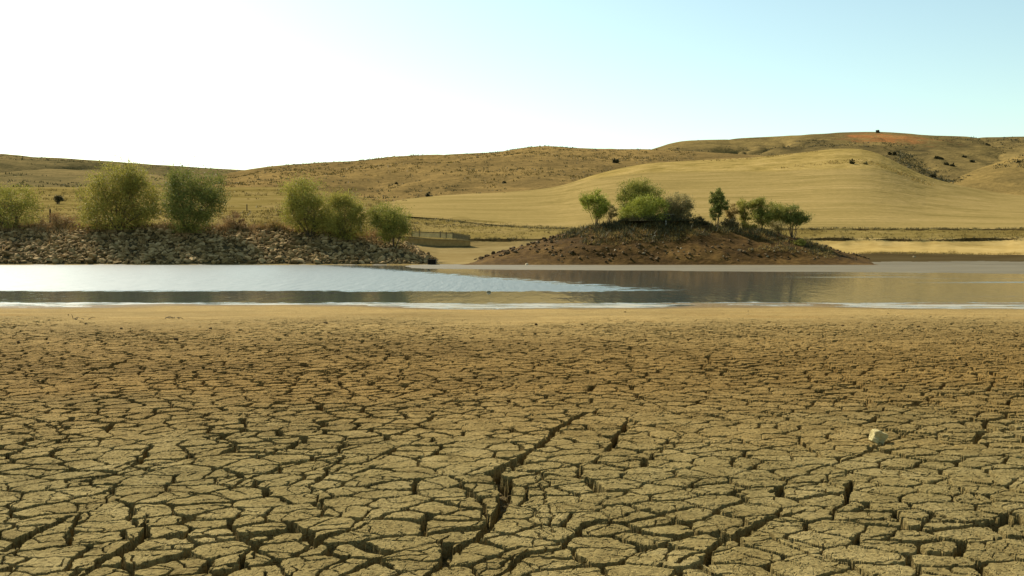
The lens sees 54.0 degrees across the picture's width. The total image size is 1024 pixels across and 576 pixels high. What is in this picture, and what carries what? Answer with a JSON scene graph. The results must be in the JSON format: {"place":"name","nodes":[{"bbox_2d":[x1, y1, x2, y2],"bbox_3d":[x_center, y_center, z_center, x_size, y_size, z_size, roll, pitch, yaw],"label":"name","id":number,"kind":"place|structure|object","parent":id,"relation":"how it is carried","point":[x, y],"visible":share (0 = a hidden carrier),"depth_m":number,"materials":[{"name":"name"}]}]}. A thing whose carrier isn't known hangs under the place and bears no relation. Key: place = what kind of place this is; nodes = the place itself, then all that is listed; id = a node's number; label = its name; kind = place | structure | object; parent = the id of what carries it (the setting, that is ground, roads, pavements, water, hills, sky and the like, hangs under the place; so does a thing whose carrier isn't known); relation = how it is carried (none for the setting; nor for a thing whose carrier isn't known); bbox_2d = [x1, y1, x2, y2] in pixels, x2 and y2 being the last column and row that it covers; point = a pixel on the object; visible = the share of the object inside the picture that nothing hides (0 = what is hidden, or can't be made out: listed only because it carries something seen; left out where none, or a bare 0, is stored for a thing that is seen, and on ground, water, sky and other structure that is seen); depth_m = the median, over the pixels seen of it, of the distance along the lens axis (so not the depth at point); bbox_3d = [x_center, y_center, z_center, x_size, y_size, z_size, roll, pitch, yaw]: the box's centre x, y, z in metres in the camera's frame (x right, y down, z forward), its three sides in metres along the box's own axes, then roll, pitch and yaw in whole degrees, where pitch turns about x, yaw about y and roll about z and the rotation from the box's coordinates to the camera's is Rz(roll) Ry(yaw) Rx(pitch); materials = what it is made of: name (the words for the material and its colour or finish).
{"place":"outdoors","nodes":[
{"label":"outdoors","id":0,"kind":"place"},
{"bbox_2d":[0,154,241,186],"bbox_3d":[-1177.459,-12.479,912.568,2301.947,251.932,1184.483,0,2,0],"label":"hill","id":1,"kind":"structure","parent":0,"point":[54,171],"depth_m":523.99,"materials":[{"name":"beige plant"}]},
{"bbox_2d":[0,155,240,186],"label":"scrub","id":2,"kind":"object","parent":1,"relation":"on","point":[41,157],"visible":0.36,"depth_m":541.32,"materials":[{"name":"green plant"}]},
{"bbox_2d":[0,228,431,263],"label":"embankment terrain","id":3,"kind":"structure","parent":0,"point":[208,262],"depth_m":128.00,"materials":[{"name":"stone"}]},
{"bbox_2d":[0,179,48,227],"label":"leafy bush","id":4,"kind":"object","parent":3,"relation":"on","point":[14,208],"visible":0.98,"depth_m":136.34,"materials":[{"name":"green plant"}]},
{"bbox_2d":[52,259,59,263],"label":"riprap rock","id":5,"kind":"object","parent":3,"relation":"on","point":[54,261],"visible":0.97,"depth_m":123.58,"materials":[{"name":"stone"}]},
{"bbox_2d":[39,212,79,226],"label":"dry shrub","id":6,"kind":"object","parent":3,"relation":"on","point":[56,218],"visible":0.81,"depth_m":136.55,"materials":[{"name":"brown plant"}]},
{"bbox_2d":[86,259,93,263],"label":"riprap rock","id":7,"kind":"object","parent":3,"relation":"on","point":[89,261],"visible":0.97,"depth_m":123.36,"materials":[{"name":"stone"}]},
{"bbox_2d":[89,253,97,257],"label":"riprap rock","id":8,"kind":"object","parent":3,"relation":"on","point":[92,255],"visible":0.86,"depth_m":125.37,"materials":[{"name":"stone"}]},
{"bbox_2d":[63,152,167,229],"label":"willow tree","id":9,"kind":"object","parent":3,"relation":"on","point":[128,183],"visible":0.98,"depth_m":134.16,"materials":[{"name":"green plant"}]},
{"bbox_2d":[0,221,383,238],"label":"weeds","id":10,"kind":"object","parent":3,"relation":"on","point":[216,227],"visible":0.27,"depth_m":135.82,"materials":[{"name":"brown plant"}]},
{"bbox_2d":[151,155,234,232],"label":"willow tree","id":11,"kind":"object","parent":3,"relation":"on","point":[208,198],"visible":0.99,"depth_m":132.72,"materials":[{"name":"green plant"}]},
{"bbox_2d":[0,224,416,256],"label":"weeds","id":12,"kind":"object","parent":3,"relation":"on","point":[164,227],"visible":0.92,"depth_m":133.54,"materials":[{"name":"brown plant"}]},
{"bbox_2d":[0,225,438,263],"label":"riprap","id":13,"kind":"object","parent":3,"relation":"on","point":[308,248],"visible":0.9,"depth_m":128.68,"materials":[{"name":"stone"}]},
{"bbox_2d":[221,257,229,262],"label":"riprap rock","id":14,"kind":"object","parent":3,"relation":"on","point":[225,259],"visible":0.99,"depth_m":123.81,"materials":[{"name":"stone"}]},
{"bbox_2d":[217,210,247,228],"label":"dry shrub","id":15,"kind":"object","parent":3,"relation":"on","point":[237,215],"visible":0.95,"depth_m":135.82,"materials":[{"name":"brown plant"}]},
{"bbox_2d":[257,219,283,228],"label":"dry shrub","id":16,"kind":"object","parent":3,"relation":"on","point":[274,224],"visible":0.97,"depth_m":136.35,"materials":[{"name":"beige plant"}]},
{"bbox_2d":[274,167,340,235],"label":"willow tree","id":17,"kind":"object","parent":3,"relation":"on","point":[304,205],"visible":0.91,"depth_m":133.59,"materials":[{"name":"green plant"}]},
{"bbox_2d":[314,258,320,263],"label":"riprap rock","id":18,"kind":"object","parent":3,"relation":"on","point":[316,260],"visible":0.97,"depth_m":123.37,"materials":[{"name":"stone"}]},
{"bbox_2d":[320,236,329,240],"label":"riprap rock","id":19,"kind":"object","parent":3,"relation":"on","point":[325,238],"visible":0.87,"depth_m":132.16,"materials":[{"name":"stone"}]},
{"bbox_2d":[323,247,331,251],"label":"riprap rock","id":20,"kind":"object","parent":3,"relation":"on","point":[327,249],"visible":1,"depth_m":127.84,"materials":[{"name":"stone"}]},
{"bbox_2d":[317,186,373,239],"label":"willow tree","id":21,"kind":"object","parent":3,"relation":"on","point":[340,227],"visible":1,"depth_m":132.15,"materials":[{"name":"green plant"}]},
{"bbox_2d":[364,194,416,248],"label":"round bush","id":22,"kind":"object","parent":3,"relation":"on","point":[386,221],"visible":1,"depth_m":130.69,"materials":[{"name":"green plant"}]},
{"bbox_2d":[427,259,436,263],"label":"culvert box","id":23,"kind":"object","parent":3,"relation":"on","point":[431,261],"visible":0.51,"depth_m":122.93,"materials":[{"name":"metal"}]},
{"bbox_2d":[195,146,761,201],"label":"hill","id":24,"kind":"structure","parent":0,"point":[521,183],"depth_m":427.24,"materials":[{"name":"beige plant"}]},
{"bbox_2d":[200,145,697,201],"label":"scrub","id":25,"kind":"object","parent":24,"relation":"on","point":[334,173],"visible":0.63,"depth_m":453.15,"materials":[{"name":"plant"}]},
{"bbox_2d":[0,303,1023,575],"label":"cracked lakebed","id":26,"kind":"structure","parent":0,"point":[710,439],"depth_m":7.98,"materials":[{"name":"beige soil"}]},
{"bbox_2d":[868,429,887,444],"bbox_3d":[2.902,1.179,7.955,0.143,0.106,0.132,20,4,-18],"label":"stone","id":27,"kind":"object","parent":26,"relation":"on","point":[876,436],"visible":0.93,"depth_m":7.91,"materials":[{"name":"beige stone"}]},
{"bbox_2d":[0,265,1023,308],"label":"lake water","id":28,"kind":"structure","parent":0,"point":[403,286],"depth_m":45.08,"materials":[{"name":"grey liquid"}]},
{"bbox_2d":[0,187,1023,273],"bbox_3d":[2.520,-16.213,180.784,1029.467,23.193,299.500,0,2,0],"label":"shore","id":29,"kind":"structure","parent":0,"point":[452,257],"depth_m":158.21,"materials":[{"name":"beige soil"}]},
{"bbox_2d":[52,195,63,203],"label":"hill bush","id":30,"kind":"object","parent":29,"relation":"on","point":[58,199],"visible":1,"depth_m":245.35,"materials":[{"name":"green plant"}]},
{"bbox_2d":[8,187,422,245],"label":"grass","id":31,"kind":"structure","parent":29,"relation":"on","point":[251,219],"depth_m":212.23,"materials":[{"name":"plant"}]},
{"bbox_2d":[402,231,469,245],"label":"concrete barrier","id":32,"kind":"object","parent":29,"relation":"on","point":[440,242],"visible":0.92,"depth_m":156.86,"materials":[{"name":"grey concrete"}]},
{"bbox_2d":[849,250,1022,254],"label":"weeds","id":33,"kind":"object","parent":29,"relation":"on","point":[1010,253],"visible":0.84,"depth_m":149.18,"materials":[{"name":"beige plant"}]},
{"bbox_2d":[0,212,1023,240],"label":"grass","id":34,"kind":"structure","parent":0,"point":[448,222],"depth_m":172.74,"materials":[{"name":"plant"}]},
{"bbox_2d":[0,0,1023,169],"label":"sky","id":35,"kind":"structure","parent":0,"point":[224,84],"materials":[{"name":"white"}]},
{"bbox_2d":[462,221,876,264],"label":"mound terrain","id":36,"kind":"structure","parent":0,"point":[525,255],"depth_m":124.23,"materials":[{"name":"brown soil"}]},
{"bbox_2d":[579,187,613,226],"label":"young tree","id":37,"kind":"object","parent":36,"relation":"on","point":[595,200],"visible":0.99,"depth_m":133.60,"materials":[{"name":"green plant"}]},
{"bbox_2d":[606,204,618,221],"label":"dry shrub","id":38,"kind":"object","parent":36,"relation":"on","point":[610,214],"visible":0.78,"depth_m":135.56,"materials":[{"name":"grey plant"}]},
{"bbox_2d":[613,173,669,214],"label":"willow tree","id":39,"kind":"object","parent":36,"relation":"on","point":[631,189],"visible":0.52,"depth_m":135.68,"materials":[{"name":"green plant"}]},
{"bbox_2d":[615,192,670,219],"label":"leafy bush","id":40,"kind":"object","parent":36,"relation":"on","point":[643,208],"visible":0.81,"depth_m":132.24,"materials":[{"name":"green plant"}]},
{"bbox_2d":[618,211,699,222],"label":"leafy bush","id":41,"kind":"object","parent":36,"relation":"on","point":[675,219],"visible":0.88,"depth_m":131.56,"materials":[{"name":"green plant"}]},
{"bbox_2d":[662,189,696,222],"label":"leafy bush","id":42,"kind":"object","parent":36,"relation":"on","point":[677,207],"visible":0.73,"depth_m":134.18,"materials":[{"name":"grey plant"}]},
{"bbox_2d":[549,216,835,257],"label":"weeds","id":43,"kind":"object","parent":36,"relation":"on","point":[572,230],"visible":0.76,"depth_m":129.99,"materials":[{"name":"brown plant"}]},
{"bbox_2d":[693,216,714,224],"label":"leafy bush","id":44,"kind":"object","parent":36,"relation":"on","point":[702,221],"visible":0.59,"depth_m":133.63,"materials":[{"name":"green plant"}]},
{"bbox_2d":[708,186,729,225],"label":"slender tree","id":45,"kind":"object","parent":36,"relation":"on","point":[717,204],"visible":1,"depth_m":133.35,"materials":[{"name":"green plant"}]},
{"bbox_2d":[719,217,742,227],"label":"leafy bush","id":46,"kind":"object","parent":36,"relation":"on","point":[730,222],"visible":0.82,"depth_m":134.30,"materials":[{"name":"green plant"}]},
{"bbox_2d":[723,204,739,220],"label":"dry shrub","id":47,"kind":"object","parent":36,"relation":"on","point":[728,212],"visible":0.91,"depth_m":135.70,"materials":[{"name":"beige plant"}]},
{"bbox_2d":[735,196,752,224],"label":"leafy bush","id":48,"kind":"object","parent":36,"relation":"on","point":[741,204],"visible":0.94,"depth_m":135.27,"materials":[{"name":"yellow plant"}]},
{"bbox_2d":[740,219,756,228],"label":"leafy bush","id":49,"kind":"object","parent":36,"relation":"on","point":[746,225],"visible":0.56,"depth_m":134.80,"materials":[{"name":"green plant"}]},
{"bbox_2d":[746,195,781,228],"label":"leafy bush","id":50,"kind":"object","parent":36,"relation":"on","point":[761,213],"visible":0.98,"depth_m":132.91,"materials":[{"name":"green plant"}]},
{"bbox_2d":[765,220,787,232],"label":"leafy bush","id":51,"kind":"object","parent":36,"relation":"on","point":[776,225],"visible":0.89,"depth_m":134.74,"materials":[{"name":"grey plant"}]},
{"bbox_2d":[772,202,786,233],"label":"leafy bush","id":52,"kind":"object","parent":36,"relation":"on","point":[779,208],"visible":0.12,"depth_m":137.37,"materials":[{"name":"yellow plant"}]},
{"bbox_2d":[776,203,814,237],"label":"willow tree","id":53,"kind":"object","parent":36,"relation":"on","point":[796,217],"visible":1,"depth_m":132.47,"materials":[{"name":"green plant"}]},
{"bbox_2d":[790,238,806,245],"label":"leafy bush","id":54,"kind":"object","parent":36,"relation":"on","point":[798,243],"visible":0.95,"depth_m":127.90,"materials":[{"name":"green plant"}]},
{"bbox_2d":[357,149,1023,228],"bbox_3d":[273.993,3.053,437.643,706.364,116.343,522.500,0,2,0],"label":"field hill","id":55,"kind":"structure","parent":0,"point":[841,194],"depth_m":273.23,"materials":[{"name":"beige plant"}]},
{"bbox_2d":[703,151,933,184],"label":"scrub","id":56,"kind":"object","parent":55,"relation":"on","point":[901,172],"visible":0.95,"depth_m":328.88,"materials":[{"name":"beige plant"}]},
{"bbox_2d":[654,132,1023,181],"bbox_3d":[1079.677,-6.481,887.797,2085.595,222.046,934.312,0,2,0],"label":"back ridge","id":57,"kind":"structure","parent":0,"point":[948,150],"depth_m":657.23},
{"bbox_2d":[668,136,1022,154],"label":"scrub","id":58,"kind":"object","parent":57,"relation":"on","point":[677,148],"visible":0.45,"depth_m":654.73,"materials":[{"name":"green plant"}]},
{"bbox_2d":[883,150,951,181],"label":"scrub","id":59,"kind":"object","parent":57,"relation":"on","point":[909,165],"visible":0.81,"depth_m":582.09,"materials":[{"name":"green plant"}]},
{"bbox_2d":[950,156,1023,195],"bbox_3d":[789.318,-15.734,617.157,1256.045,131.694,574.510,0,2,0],"label":"hill","id":60,"kind":"structure","parent":0,"point":[1006,179],"depth_m":424.26,"materials":[{"name":"beige plant"}]},
{"bbox_2d":[948,155,1023,183],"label":"scrub","id":61,"kind":"object","parent":60,"relation":"on","point":[1022,161],"visible":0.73,"depth_m":443.58,"materials":[{"name":"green plant"}]}
]}

